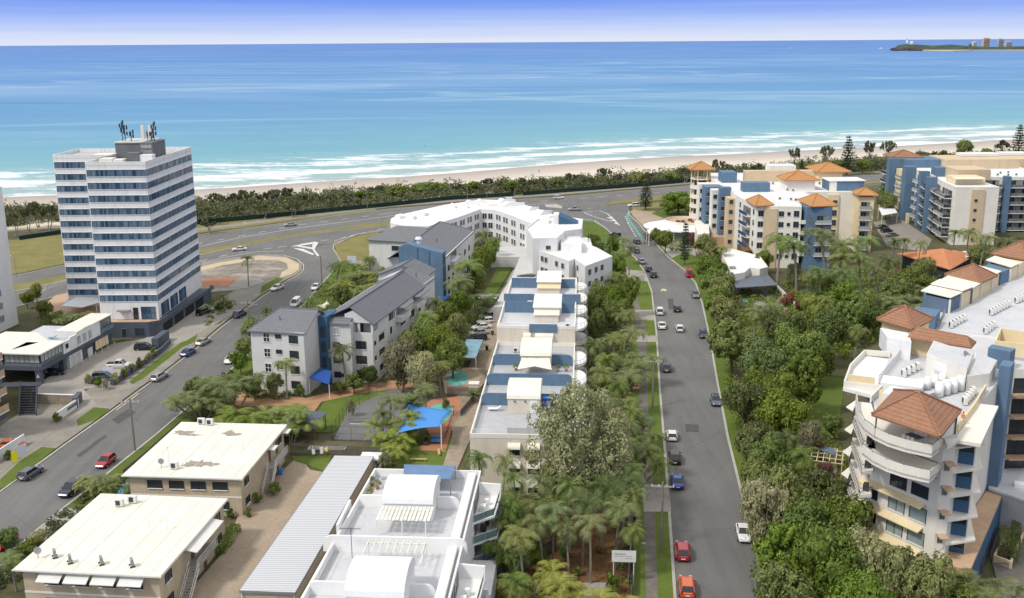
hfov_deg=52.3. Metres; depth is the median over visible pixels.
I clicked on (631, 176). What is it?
shade tree
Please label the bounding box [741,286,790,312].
pool terrace
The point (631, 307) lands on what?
hedge tree
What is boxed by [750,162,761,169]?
coastal tree
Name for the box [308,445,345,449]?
clothes line
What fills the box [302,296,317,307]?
palm tree
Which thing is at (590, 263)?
resort building
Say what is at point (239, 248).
parked car
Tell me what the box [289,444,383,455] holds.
timber fence
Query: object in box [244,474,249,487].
window
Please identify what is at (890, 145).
coastal tree
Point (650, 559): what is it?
footpath
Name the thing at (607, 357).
palm tree
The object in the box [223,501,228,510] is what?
window
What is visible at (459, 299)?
leafy tree
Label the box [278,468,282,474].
trash bin
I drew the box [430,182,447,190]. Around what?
leafy tree
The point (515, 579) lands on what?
palm tree
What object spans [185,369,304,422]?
undergrowth
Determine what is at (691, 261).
lawn
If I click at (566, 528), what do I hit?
palm tree
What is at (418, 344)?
shade tree
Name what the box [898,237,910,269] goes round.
palm tree
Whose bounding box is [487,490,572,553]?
clumping palm
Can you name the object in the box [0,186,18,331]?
apartment building
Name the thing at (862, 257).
palm tree
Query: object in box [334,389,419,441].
tennis court
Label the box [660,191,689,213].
leafy tree
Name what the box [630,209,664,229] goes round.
plaza paving
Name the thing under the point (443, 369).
clumping palm
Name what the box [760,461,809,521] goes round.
shade tree
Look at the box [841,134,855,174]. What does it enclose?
pine tree
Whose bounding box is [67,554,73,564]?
roof vent
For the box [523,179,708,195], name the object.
fence
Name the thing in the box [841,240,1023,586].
apartment building
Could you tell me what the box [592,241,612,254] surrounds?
leafy tree
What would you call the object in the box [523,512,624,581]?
leaf litter
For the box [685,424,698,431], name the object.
road patch
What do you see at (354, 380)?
shade tree
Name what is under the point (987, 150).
leafy tree
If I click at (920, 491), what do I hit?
window
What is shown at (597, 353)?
garden bed
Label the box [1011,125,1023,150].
pine tree
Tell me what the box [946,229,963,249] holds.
palm tree
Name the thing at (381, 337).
window
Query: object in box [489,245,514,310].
access drive
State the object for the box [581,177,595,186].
coastal tree
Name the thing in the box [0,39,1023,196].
sea
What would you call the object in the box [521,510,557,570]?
palm tree
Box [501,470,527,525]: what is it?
palm tree
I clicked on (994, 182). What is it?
balcony door
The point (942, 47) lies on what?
headland
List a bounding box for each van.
[290,296,300,306]
[685,268,693,276]
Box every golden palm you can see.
[72,473,122,496]
[214,403,307,423]
[214,417,276,423]
[233,405,324,439]
[328,279,373,295]
[338,270,377,288]
[357,267,384,278]
[361,410,426,440]
[363,428,417,461]
[364,271,379,283]
[493,559,585,597]
[538,575,638,597]
[606,407,651,446]
[607,392,633,413]
[943,570,980,596]
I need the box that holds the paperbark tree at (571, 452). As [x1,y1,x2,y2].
[522,378,634,529]
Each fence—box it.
[19,230,60,239]
[123,419,181,477]
[197,192,512,224]
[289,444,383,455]
[323,416,389,441]
[332,377,385,436]
[447,387,482,395]
[460,372,485,415]
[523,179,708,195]
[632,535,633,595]
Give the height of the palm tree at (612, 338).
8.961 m
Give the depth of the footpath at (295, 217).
431.63 m
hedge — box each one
[215,523,240,554]
[997,525,1010,557]
[1009,520,1021,562]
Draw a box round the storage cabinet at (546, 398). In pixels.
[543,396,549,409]
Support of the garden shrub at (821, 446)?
on the ground at (28, 319)
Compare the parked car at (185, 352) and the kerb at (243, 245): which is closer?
the parked car at (185, 352)
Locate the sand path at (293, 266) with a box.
[201,256,298,277]
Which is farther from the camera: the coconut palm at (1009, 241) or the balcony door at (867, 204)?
the balcony door at (867, 204)
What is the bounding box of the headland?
[895,44,1023,49]
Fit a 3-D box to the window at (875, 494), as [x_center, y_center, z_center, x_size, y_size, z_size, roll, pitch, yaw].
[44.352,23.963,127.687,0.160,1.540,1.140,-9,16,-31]
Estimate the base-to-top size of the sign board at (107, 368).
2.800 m
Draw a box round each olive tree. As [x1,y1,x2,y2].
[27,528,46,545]
[265,372,283,397]
[375,451,392,468]
[380,336,414,392]
[404,350,435,398]
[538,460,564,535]
[601,446,624,519]
[738,474,791,543]
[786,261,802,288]
[797,418,822,463]
[847,523,887,575]
[861,542,917,597]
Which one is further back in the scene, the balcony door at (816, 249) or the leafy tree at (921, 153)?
the leafy tree at (921, 153)
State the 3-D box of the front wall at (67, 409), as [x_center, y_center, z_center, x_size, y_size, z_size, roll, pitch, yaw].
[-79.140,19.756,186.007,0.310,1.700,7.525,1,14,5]
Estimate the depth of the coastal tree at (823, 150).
530.23 m
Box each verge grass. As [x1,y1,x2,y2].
[0,263,360,581]
[0,447,55,489]
[77,407,108,425]
[129,341,189,383]
[183,334,197,345]
[260,277,283,293]
[611,252,645,597]
[617,245,673,597]
[658,243,765,571]
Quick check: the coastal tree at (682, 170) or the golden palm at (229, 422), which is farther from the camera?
the coastal tree at (682, 170)
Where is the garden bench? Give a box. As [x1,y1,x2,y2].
[411,458,426,460]
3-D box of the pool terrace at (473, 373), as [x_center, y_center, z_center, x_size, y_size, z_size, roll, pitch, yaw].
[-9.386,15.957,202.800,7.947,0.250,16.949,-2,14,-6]
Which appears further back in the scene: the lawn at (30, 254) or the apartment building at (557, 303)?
the lawn at (30, 254)
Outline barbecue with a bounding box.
[423,437,428,445]
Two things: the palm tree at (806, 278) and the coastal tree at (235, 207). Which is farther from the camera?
the coastal tree at (235, 207)
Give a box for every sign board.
[11,451,17,461]
[16,444,27,458]
[103,367,112,371]
[347,256,355,264]
[612,550,635,584]
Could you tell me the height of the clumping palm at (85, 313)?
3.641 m
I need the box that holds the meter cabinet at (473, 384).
[468,381,479,389]
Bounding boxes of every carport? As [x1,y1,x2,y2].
[239,455,373,597]
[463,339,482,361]
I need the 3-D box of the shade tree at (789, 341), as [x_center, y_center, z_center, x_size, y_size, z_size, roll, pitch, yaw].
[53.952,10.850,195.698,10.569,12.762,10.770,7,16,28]
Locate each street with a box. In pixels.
[0,242,339,557]
[580,210,759,597]
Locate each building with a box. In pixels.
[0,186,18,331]
[0,313,114,383]
[0,352,8,420]
[12,493,227,597]
[121,422,291,515]
[246,221,474,397]
[301,464,505,597]
[390,198,552,247]
[470,271,587,495]
[491,246,535,318]
[527,212,582,276]
[538,236,611,295]
[686,161,878,269]
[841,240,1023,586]
[879,149,1023,244]
[897,248,969,278]
[952,250,970,264]
[988,468,1023,533]
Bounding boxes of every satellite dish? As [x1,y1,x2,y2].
[33,547,41,554]
[158,458,163,467]
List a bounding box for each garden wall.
[497,536,556,576]
[773,285,794,307]
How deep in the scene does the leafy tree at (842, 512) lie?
125.77 m
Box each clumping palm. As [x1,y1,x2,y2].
[52,313,81,325]
[63,310,96,321]
[98,477,130,493]
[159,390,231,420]
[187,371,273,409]
[240,310,272,325]
[256,407,312,443]
[351,285,369,297]
[413,351,463,378]
[468,293,498,319]
[481,513,544,572]
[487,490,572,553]
[578,384,627,416]
[582,367,627,400]
[598,431,675,489]
[605,271,644,285]
[608,351,667,386]
[609,404,657,441]
[803,284,832,303]
[872,291,922,312]
[880,295,921,309]
[907,284,925,306]
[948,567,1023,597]
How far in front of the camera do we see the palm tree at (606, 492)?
132.32 m
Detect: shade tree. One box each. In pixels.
[19,289,35,308]
[332,283,352,304]
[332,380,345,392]
[343,372,363,393]
[354,190,372,200]
[384,185,406,195]
[396,330,424,351]
[423,321,458,355]
[435,336,467,377]
[463,264,486,293]
[470,243,492,287]
[503,181,518,188]
[529,543,548,569]
[585,291,603,315]
[589,280,606,299]
[600,298,629,330]
[602,282,627,322]
[622,277,639,304]
[628,173,643,182]
[650,227,659,241]
[655,229,674,253]
[705,315,752,375]
[721,377,767,426]
[736,334,788,377]
[741,364,797,425]
[751,521,808,574]
[754,384,813,444]
[759,306,806,343]
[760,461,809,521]
[772,321,827,374]
[775,353,825,403]
[775,491,838,550]
[791,465,853,514]
[803,162,818,169]
[808,305,851,349]
[827,300,864,342]
[856,158,870,172]
[858,301,884,336]
[875,186,884,212]
[955,138,973,151]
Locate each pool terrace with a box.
[418,396,461,451]
[441,367,482,394]
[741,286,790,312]
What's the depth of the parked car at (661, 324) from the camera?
238.11 m
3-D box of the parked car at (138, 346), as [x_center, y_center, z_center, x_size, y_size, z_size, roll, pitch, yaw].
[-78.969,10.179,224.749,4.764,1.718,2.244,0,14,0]
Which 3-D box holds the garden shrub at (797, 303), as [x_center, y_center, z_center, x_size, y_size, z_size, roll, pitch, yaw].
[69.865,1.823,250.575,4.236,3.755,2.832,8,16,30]
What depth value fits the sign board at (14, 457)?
164.17 m
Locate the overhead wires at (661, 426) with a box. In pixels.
[646,360,673,484]
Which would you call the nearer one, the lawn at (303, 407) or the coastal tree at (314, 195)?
the lawn at (303, 407)
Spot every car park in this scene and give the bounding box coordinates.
[0,403,76,473]
[30,338,175,414]
[873,217,931,250]
[989,530,1023,597]
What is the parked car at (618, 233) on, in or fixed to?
on the street at (706, 516)
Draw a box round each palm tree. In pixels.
[0,548,24,591]
[88,474,117,489]
[194,375,227,412]
[217,293,227,312]
[241,255,254,285]
[259,304,271,316]
[272,357,299,399]
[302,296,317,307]
[328,343,354,389]
[361,256,375,270]
[371,408,395,442]
[372,392,408,430]
[413,382,438,406]
[414,310,438,351]
[426,296,442,310]
[433,360,450,394]
[442,273,474,291]
[450,259,484,293]
[464,449,492,475]
[474,230,491,245]
[492,449,520,501]
[496,495,524,547]
[498,524,540,590]
[498,572,534,597]
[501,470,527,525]
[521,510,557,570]
[523,470,557,541]
[535,500,574,561]
[550,517,580,575]
[551,474,588,551]
[566,488,607,564]
[571,513,606,583]
[583,336,606,379]
[583,471,631,550]
[588,362,613,387]
[594,352,618,383]
[594,392,620,418]
[598,494,641,570]
[602,332,626,374]
[607,379,630,398]
[608,470,647,548]
[609,436,638,465]
[610,396,640,417]
[612,309,640,353]
[613,368,644,399]
[614,462,646,529]
[616,236,633,255]
[618,519,645,578]
[619,324,648,358]
[619,421,642,463]
[619,486,647,550]
[622,401,644,451]
[623,243,639,274]
[701,236,717,244]
[713,244,731,258]
[745,304,764,338]
[760,301,783,338]
[770,428,804,467]
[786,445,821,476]
[798,273,817,297]
[804,265,833,294]
[815,295,835,311]
[826,252,856,280]
[827,266,859,284]
[843,251,874,288]
[845,324,871,359]
[864,265,887,291]
[875,255,898,279]
[886,237,901,270]
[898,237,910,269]
[912,239,929,257]
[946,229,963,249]
[972,586,1005,597]
[980,246,1000,258]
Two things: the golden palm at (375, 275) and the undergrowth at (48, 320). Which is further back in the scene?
the golden palm at (375, 275)
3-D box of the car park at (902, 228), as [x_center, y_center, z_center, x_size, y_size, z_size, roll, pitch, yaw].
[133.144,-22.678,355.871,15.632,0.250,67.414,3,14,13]
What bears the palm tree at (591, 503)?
on the ground at (28, 319)
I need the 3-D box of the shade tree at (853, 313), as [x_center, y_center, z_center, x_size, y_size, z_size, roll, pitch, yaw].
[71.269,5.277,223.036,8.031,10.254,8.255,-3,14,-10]
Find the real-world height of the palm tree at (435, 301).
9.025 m
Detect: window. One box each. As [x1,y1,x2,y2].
[4,354,39,362]
[40,344,62,362]
[44,578,62,585]
[71,579,88,587]
[76,335,81,345]
[82,332,86,342]
[87,329,92,339]
[98,581,115,588]
[125,583,143,589]
[141,307,155,318]
[147,480,162,488]
[161,298,169,315]
[165,568,172,584]
[167,590,173,597]
[169,480,183,489]
[170,292,177,308]
[179,286,186,301]
[190,481,205,490]
[212,482,227,490]
[214,512,220,519]
[216,532,222,544]
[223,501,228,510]
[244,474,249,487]
[245,493,250,506]
[263,333,269,341]
[264,348,270,357]
[265,363,271,372]
[275,334,280,339]
[276,349,281,354]
[277,435,281,446]
[288,335,297,344]
[289,350,298,359]
[290,366,299,374]
[291,381,300,388]
[320,326,324,336]
[321,341,325,351]
[322,356,326,366]
[333,327,338,334]
[334,371,341,378]
[356,341,365,349]
[356,355,366,364]
[379,332,384,342]
[379,346,384,356]
[380,362,385,371]
[389,310,394,321]
[391,246,398,250]
[482,213,486,218]
[482,222,486,227]
[488,213,492,218]
[509,450,519,455]
[528,469,538,475]
[756,242,761,248]
[757,232,762,237]
[758,210,763,216]
[758,221,762,226]
[778,222,783,227]
[779,211,783,216]
[792,232,797,238]
[793,221,798,227]
[794,211,798,216]
[832,210,836,215]
[868,513,876,524]
[870,488,878,501]
[885,519,902,537]
[887,496,904,514]
[889,473,906,491]
[906,529,924,548]
[908,505,926,524]
[910,481,928,500]
[944,464,949,470]
[951,543,963,547]
[954,520,966,523]
[955,496,968,500]
[957,472,971,476]
[959,447,974,452]
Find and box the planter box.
[993,527,1023,568]
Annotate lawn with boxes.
[8,209,375,273]
[257,406,308,411]
[291,455,332,470]
[313,389,388,432]
[334,232,378,261]
[391,435,451,465]
[480,267,511,311]
[583,220,619,244]
[652,209,688,218]
[671,251,699,270]
[791,373,843,436]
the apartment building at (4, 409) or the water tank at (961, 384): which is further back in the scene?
the apartment building at (4, 409)
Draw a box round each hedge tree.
[625,298,634,314]
[694,233,715,249]
[695,254,716,275]
[699,266,724,289]
[700,242,719,260]
[704,286,730,319]
[707,276,733,299]
[708,295,737,321]
[712,257,727,271]
[717,269,735,284]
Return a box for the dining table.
[905,432,923,442]
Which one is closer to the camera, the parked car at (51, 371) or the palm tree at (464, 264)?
the parked car at (51, 371)
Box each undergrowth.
[0,473,125,589]
[36,313,76,325]
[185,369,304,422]
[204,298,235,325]
[250,260,368,351]
[382,291,484,382]
[460,241,484,294]
[495,579,570,597]
[586,321,636,506]
[610,462,634,583]
[664,238,693,252]
[723,260,945,427]
[773,430,881,595]
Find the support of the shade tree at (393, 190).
on the ground at (28, 319)
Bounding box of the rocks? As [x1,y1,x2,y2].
[890,47,923,50]
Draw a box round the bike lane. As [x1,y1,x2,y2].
[626,211,643,241]
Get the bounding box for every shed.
[361,452,381,467]
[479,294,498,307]
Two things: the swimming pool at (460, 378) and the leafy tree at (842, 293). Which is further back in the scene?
the leafy tree at (842, 293)
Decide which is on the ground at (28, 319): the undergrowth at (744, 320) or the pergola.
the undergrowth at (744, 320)
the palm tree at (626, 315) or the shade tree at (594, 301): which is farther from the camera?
the shade tree at (594, 301)
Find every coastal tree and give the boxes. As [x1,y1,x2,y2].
[5,212,20,235]
[6,219,11,227]
[17,205,36,231]
[27,201,44,227]
[39,204,56,230]
[196,207,216,223]
[200,220,216,233]
[207,193,224,213]
[225,193,242,205]
[232,204,244,215]
[238,189,257,205]
[255,192,268,208]
[256,204,268,218]
[267,189,283,202]
[282,187,292,202]
[284,203,300,216]
[297,193,307,207]
[307,193,324,208]
[325,194,336,203]
[339,193,356,205]
[367,185,384,193]
[451,183,463,192]
[480,178,493,185]
[493,180,503,192]
[518,178,532,190]
[532,178,546,190]
[565,173,579,182]
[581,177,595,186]
[597,168,611,184]
[613,174,621,183]
[644,173,654,181]
[678,167,692,182]
[712,159,725,172]
[721,163,734,169]
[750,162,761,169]
[788,146,799,163]
[819,145,834,161]
[863,140,875,161]
[874,159,886,169]
[879,140,896,157]
[931,150,947,154]
[994,139,1010,149]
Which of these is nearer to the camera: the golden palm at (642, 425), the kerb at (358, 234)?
the golden palm at (642, 425)
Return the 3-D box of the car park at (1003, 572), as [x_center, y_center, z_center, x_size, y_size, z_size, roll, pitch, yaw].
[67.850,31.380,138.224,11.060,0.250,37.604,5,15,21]
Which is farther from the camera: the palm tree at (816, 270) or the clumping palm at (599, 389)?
the palm tree at (816, 270)
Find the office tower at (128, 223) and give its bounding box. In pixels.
[52,120,201,319]
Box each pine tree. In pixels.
[638,183,653,209]
[679,223,691,264]
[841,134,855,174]
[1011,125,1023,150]
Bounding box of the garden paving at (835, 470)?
[813,447,836,478]
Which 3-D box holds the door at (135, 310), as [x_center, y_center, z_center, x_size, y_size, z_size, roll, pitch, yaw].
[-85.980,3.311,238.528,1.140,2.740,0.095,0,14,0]
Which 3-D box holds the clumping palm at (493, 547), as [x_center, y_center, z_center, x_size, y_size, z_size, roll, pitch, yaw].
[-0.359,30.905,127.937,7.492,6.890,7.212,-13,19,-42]
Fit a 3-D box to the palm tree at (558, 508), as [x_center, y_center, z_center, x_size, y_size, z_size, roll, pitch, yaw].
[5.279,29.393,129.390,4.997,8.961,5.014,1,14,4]
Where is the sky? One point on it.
(22, 22)
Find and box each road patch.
[77,435,106,456]
[112,409,135,423]
[668,299,673,308]
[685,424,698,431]
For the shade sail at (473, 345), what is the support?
on the ground at (28, 319)
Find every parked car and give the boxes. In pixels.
[0,438,26,447]
[0,533,18,551]
[16,465,43,479]
[43,368,65,376]
[57,477,82,496]
[91,371,117,378]
[95,452,116,467]
[133,342,156,350]
[149,371,168,381]
[179,348,196,356]
[194,337,210,345]
[195,307,211,315]
[224,355,232,363]
[232,246,246,250]
[232,309,246,317]
[270,284,283,290]
[283,222,296,226]
[311,283,320,289]
[466,332,487,340]
[469,328,489,335]
[471,322,491,329]
[476,316,494,322]
[478,311,492,317]
[553,195,564,198]
[609,232,620,236]
[627,202,639,206]
[632,239,640,243]
[637,258,645,263]
[645,266,651,271]
[649,271,656,277]
[655,307,663,314]
[657,321,665,329]
[661,361,671,371]
[666,430,677,440]
[667,450,680,464]
[670,474,683,488]
[673,305,680,311]
[674,541,690,560]
[675,324,683,331]
[677,575,695,597]
[692,289,699,297]
[699,328,706,337]
[710,393,720,405]
[735,522,751,541]
[876,224,888,228]
[880,227,892,232]
[886,232,898,236]
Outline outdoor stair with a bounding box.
[0,381,42,415]
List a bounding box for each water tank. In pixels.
[923,376,931,390]
[931,374,938,387]
[934,381,944,397]
[939,372,946,380]
[942,379,951,395]
[949,377,958,393]
[956,375,965,391]
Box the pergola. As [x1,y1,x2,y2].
[810,449,844,476]
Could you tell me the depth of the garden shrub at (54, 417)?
181.86 m
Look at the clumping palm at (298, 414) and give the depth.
171.11 m
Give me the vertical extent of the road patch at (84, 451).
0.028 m
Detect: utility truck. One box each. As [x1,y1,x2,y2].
[105,358,133,367]
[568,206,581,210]
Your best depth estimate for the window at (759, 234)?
300.38 m
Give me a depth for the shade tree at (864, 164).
511.62 m
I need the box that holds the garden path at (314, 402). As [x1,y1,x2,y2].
[231,379,429,410]
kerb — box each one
[0,255,303,491]
[5,240,344,555]
[13,174,884,276]
[15,225,389,291]
[16,265,201,306]
[335,230,385,242]
[579,218,676,597]
[628,210,756,558]
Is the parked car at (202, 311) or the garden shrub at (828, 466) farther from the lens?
the parked car at (202, 311)
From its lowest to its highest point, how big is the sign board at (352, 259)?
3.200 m
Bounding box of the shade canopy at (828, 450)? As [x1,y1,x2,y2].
[818,446,834,464]
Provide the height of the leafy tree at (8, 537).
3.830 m
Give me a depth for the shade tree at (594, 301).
238.52 m
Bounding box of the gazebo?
[281,409,326,441]
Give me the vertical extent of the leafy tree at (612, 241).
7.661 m
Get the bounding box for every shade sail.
[316,302,328,308]
[396,400,452,449]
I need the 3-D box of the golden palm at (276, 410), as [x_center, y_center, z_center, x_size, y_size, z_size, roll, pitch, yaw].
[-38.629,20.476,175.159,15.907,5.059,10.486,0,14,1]
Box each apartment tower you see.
[981,38,990,46]
[996,38,1003,46]
[1004,41,1012,46]
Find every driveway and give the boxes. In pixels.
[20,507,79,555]
[146,304,234,346]
[185,461,321,597]
[443,319,498,469]
[626,270,646,280]
[635,310,653,319]
[636,336,657,341]
[641,484,670,511]
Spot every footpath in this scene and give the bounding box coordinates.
[0,254,301,478]
[197,171,880,230]
[356,260,368,267]
[582,582,606,597]
[614,251,657,597]
[662,241,695,267]
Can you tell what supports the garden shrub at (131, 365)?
on the ground at (28, 319)
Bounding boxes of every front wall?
[0,434,24,459]
[33,393,73,404]
[56,400,78,419]
[72,391,82,407]
[84,339,170,385]
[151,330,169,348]
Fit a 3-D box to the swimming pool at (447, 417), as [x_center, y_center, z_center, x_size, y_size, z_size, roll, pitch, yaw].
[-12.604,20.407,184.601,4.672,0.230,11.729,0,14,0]
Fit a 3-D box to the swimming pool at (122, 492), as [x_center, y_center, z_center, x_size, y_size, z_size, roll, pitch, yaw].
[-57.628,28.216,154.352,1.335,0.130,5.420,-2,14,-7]
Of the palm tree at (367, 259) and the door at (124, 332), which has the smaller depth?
the door at (124, 332)
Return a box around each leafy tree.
[0,525,18,548]
[14,538,38,556]
[30,282,42,302]
[35,300,53,316]
[50,310,63,324]
[183,376,201,392]
[227,351,248,374]
[234,335,250,353]
[240,319,254,337]
[240,372,263,399]
[325,297,339,309]
[359,365,378,386]
[409,181,433,192]
[410,310,437,352]
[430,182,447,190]
[431,301,459,325]
[441,312,469,339]
[444,290,471,313]
[464,181,481,189]
[483,236,500,271]
[505,547,531,575]
[549,176,563,184]
[586,307,605,340]
[587,231,600,245]
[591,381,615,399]
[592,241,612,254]
[607,233,619,251]
[612,253,626,282]
[659,199,677,214]
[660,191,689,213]
[663,172,679,179]
[678,196,692,211]
[733,421,774,463]
[740,449,771,500]
[746,434,791,474]
[748,560,815,597]
[755,250,774,266]
[794,522,861,597]
[800,292,828,327]
[817,277,837,310]
[818,342,835,385]
[820,490,874,531]
[821,413,844,439]
[824,566,895,597]
[826,278,861,316]
[831,159,846,167]
[850,285,877,305]
[877,188,898,218]
[877,274,913,302]
[895,265,930,295]
[899,547,955,597]
[911,257,936,278]
[916,150,930,155]
[943,579,978,597]
[966,243,990,265]
[982,148,992,151]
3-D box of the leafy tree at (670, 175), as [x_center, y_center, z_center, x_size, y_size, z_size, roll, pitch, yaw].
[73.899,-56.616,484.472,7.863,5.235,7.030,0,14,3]
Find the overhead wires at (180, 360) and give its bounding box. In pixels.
[122,302,252,399]
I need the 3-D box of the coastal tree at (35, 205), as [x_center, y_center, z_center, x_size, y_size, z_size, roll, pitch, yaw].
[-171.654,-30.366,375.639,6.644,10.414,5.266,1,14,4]
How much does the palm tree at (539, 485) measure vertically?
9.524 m
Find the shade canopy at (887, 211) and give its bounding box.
[877,207,897,223]
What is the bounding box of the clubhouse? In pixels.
[721,249,776,297]
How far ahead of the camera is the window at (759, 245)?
301.18 m
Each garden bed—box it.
[580,326,633,509]
[631,202,663,211]
[732,264,935,379]
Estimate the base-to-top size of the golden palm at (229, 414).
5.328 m
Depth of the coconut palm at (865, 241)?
275.58 m
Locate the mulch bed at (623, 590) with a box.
[495,509,629,597]
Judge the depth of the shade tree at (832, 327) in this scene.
205.91 m
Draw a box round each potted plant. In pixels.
[365,487,373,493]
[370,476,374,485]
[373,479,381,489]
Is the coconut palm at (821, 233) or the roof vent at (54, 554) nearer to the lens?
the roof vent at (54, 554)
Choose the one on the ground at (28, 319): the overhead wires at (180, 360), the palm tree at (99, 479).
the palm tree at (99, 479)
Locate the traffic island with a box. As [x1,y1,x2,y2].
[545,204,561,208]
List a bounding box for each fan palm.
[392,391,424,410]
[466,388,480,401]
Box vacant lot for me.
[187,260,286,297]
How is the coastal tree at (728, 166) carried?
on the ground at (28, 319)
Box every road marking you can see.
[199,203,545,246]
[290,242,316,246]
[295,248,313,254]
[312,242,318,255]
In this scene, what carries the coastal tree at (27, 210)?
on the ground at (28, 319)
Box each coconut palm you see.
[326,260,354,285]
[763,232,797,288]
[775,239,811,292]
[799,227,840,278]
[824,238,861,278]
[849,235,880,285]
[957,228,980,250]
[973,232,999,265]
[994,236,1018,248]
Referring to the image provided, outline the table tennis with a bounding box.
[431,435,440,443]
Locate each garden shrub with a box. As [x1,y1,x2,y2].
[3,450,10,460]
[52,412,62,421]
[85,373,92,382]
[93,376,101,386]
[101,378,107,388]
[110,372,118,383]
[119,368,127,377]
[126,363,135,372]
[136,357,142,367]
[143,352,150,361]
[150,347,156,356]
[214,301,225,308]
[225,300,233,307]
[226,508,234,517]
[243,507,251,516]
[252,492,263,502]
[267,481,281,494]
[294,384,303,394]
[347,396,355,413]
[442,397,449,407]
[529,582,540,597]
[559,543,569,557]
[573,565,582,575]
[595,545,603,553]
[604,584,617,597]
[605,572,619,588]
[643,232,650,239]
[683,232,694,246]
[779,291,794,305]
[794,300,803,310]
[812,441,825,462]
[818,460,834,477]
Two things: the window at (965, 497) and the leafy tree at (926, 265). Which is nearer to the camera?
the window at (965, 497)
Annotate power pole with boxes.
[120,398,139,450]
[241,300,257,318]
[315,256,325,285]
[645,358,661,407]
[651,482,674,550]
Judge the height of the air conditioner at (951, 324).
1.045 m
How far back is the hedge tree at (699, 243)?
314.78 m
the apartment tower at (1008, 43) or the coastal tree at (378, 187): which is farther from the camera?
the apartment tower at (1008, 43)
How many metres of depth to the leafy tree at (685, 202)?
387.12 m
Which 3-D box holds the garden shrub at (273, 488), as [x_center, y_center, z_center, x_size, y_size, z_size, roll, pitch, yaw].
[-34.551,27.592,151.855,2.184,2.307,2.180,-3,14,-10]
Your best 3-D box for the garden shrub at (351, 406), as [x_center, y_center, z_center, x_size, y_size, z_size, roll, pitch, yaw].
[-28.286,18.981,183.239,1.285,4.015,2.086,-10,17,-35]
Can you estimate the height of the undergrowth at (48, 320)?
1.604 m
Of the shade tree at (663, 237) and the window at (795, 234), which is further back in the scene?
the shade tree at (663, 237)
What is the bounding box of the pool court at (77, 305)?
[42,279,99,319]
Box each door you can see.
[71,355,75,366]
[76,352,81,363]
[121,329,126,337]
[122,312,128,318]
[133,308,138,318]
[268,440,277,461]
[451,567,458,597]
[473,482,478,514]
[474,524,477,536]
[742,226,749,235]
[742,236,748,246]
[743,205,750,215]
[743,215,749,225]
[815,248,827,251]
[816,226,829,230]
[817,215,829,220]
[859,222,868,226]
[859,232,867,236]
[860,212,868,216]
[861,202,869,206]
[939,217,949,223]
[939,226,948,233]
[940,207,950,214]
[941,198,950,204]
[942,187,951,194]
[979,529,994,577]
[985,180,998,184]
[1004,460,1023,468]
[1006,440,1023,453]
[1007,222,1023,226]
[1008,214,1023,218]
[1008,419,1023,433]
[1009,197,1023,201]
[1009,206,1023,209]
[1010,189,1023,192]
[1010,399,1023,413]
[1011,180,1023,184]
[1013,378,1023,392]
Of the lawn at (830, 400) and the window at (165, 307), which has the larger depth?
the window at (165, 307)
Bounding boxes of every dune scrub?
[4,147,1023,225]
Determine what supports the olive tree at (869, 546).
on the ground at (28, 319)
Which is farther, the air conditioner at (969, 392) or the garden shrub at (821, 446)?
the garden shrub at (821, 446)
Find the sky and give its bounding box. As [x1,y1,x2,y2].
[0,0,1023,45]
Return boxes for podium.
[111,285,213,337]
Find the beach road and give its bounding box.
[13,175,885,305]
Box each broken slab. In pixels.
[201,277,238,286]
[228,277,263,287]
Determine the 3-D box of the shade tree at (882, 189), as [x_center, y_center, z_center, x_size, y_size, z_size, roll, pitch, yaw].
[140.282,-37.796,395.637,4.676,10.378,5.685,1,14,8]
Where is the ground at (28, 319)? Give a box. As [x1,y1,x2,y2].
[0,139,1023,597]
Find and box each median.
[14,221,389,290]
[604,181,883,204]
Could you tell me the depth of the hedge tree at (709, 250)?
296.57 m
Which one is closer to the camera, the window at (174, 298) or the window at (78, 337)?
the window at (78, 337)
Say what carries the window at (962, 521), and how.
in the apartment building at (931, 494)
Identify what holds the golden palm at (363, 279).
on the ground at (28, 319)
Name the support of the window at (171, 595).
in the apartment building at (175, 559)
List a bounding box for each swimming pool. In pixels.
[116,482,127,493]
[430,403,453,424]
[448,371,468,384]
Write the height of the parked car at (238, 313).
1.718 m
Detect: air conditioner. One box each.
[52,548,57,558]
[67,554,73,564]
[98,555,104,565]
[114,498,123,506]
[127,495,137,503]
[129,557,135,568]
[169,461,178,469]
[197,417,205,424]
[206,418,213,425]
[513,347,518,351]
[901,368,906,377]
[906,366,911,374]
[911,364,915,372]
[915,361,920,370]
[948,320,953,327]
[961,395,967,405]
[964,393,970,402]
[966,390,972,400]
[969,388,974,397]
[983,326,988,333]
[989,308,993,315]
[1014,297,1018,303]
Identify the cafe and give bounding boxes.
[643,216,709,253]
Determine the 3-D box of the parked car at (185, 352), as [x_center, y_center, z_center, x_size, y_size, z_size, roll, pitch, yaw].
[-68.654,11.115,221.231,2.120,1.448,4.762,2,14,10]
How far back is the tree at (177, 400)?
180.76 m

